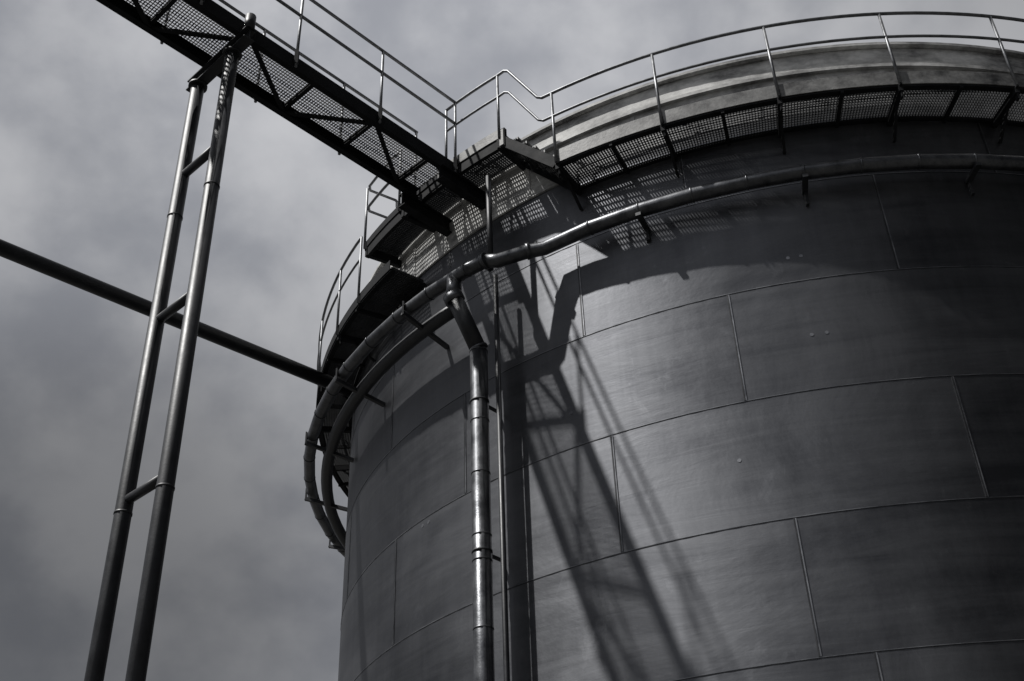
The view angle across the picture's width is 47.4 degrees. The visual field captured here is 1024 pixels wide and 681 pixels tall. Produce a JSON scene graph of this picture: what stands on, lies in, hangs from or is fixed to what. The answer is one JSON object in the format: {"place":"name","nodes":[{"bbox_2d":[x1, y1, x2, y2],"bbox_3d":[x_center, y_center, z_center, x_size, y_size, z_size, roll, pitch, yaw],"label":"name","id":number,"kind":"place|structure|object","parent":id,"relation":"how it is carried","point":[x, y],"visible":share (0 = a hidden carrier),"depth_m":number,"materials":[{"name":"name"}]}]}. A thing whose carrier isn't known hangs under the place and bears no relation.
{"place":"outdoors","nodes":[
{"label":"outdoors","id":0,"kind":"place"},
{"bbox_2d":[0,0,1023,680],"label":"sky","id":1,"kind":"structure","parent":0,"point":[93,106],"materials":[{"name":"grey"}]},
{"label":"ground","id":2,"kind":"structure","parent":0,"visible":0},
{"bbox_2d":[84,13,255,680],"bbox_3d":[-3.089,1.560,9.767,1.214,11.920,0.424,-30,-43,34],"label":"support tower","id":3,"kind":"structure","parent":2,"relation":"on","point":[225,59],"depth_m":10.59,"materials":[{"name":"metal"}]},
{"bbox_2d":[338,42,1023,680],"bbox_3d":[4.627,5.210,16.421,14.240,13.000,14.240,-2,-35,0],"label":"storage tank","id":4,"kind":"object","parent":2,"relation":"on","point":[768,434],"visible":0.85,"depth_m":11.95,"materials":[{"name":"metal"}]},
{"bbox_2d":[0,239,356,397],"bbox_3d":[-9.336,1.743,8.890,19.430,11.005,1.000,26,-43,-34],"label":"overhead pipe","id":5,"kind":"object","parent":4,"relation":"attached to","point":[59,271],"depth_m":15.37,"materials":[{"name":"metal"}]},
{"bbox_2d":[443,274,509,680],"bbox_3d":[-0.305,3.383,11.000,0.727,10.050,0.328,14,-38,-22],"label":"downpipe","id":6,"kind":"object","parent":4,"relation":"attached to","point":[483,556],"visible":1,"depth_m":12.24,"materials":[{"name":"metal"}]},
{"bbox_2d":[303,153,1023,556],"bbox_3d":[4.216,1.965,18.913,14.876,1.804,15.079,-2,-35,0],"label":"ring pipe","id":7,"kind":"object","parent":4,"relation":"attached to","point":[329,519],"visible":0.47,"depth_m":13.50,"materials":[{"name":"metal"}]},
{"bbox_2d":[316,11,1023,496],"bbox_3d":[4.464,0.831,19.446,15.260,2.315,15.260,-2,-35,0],"label":"circular walkway","id":8,"kind":"structure","parent":4,"relation":"attached to","point":[994,99],"depth_m":13.39,"materials":[{"name":"metal"}]},
{"bbox_2d":[96,0,485,236],"bbox_3d":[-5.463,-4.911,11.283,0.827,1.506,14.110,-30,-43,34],"label":"access gangway","id":9,"kind":"object","parent":8,"relation":"attached to","point":[449,178],"visible":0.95,"depth_m":13.90,"materials":[{"name":"metal"}]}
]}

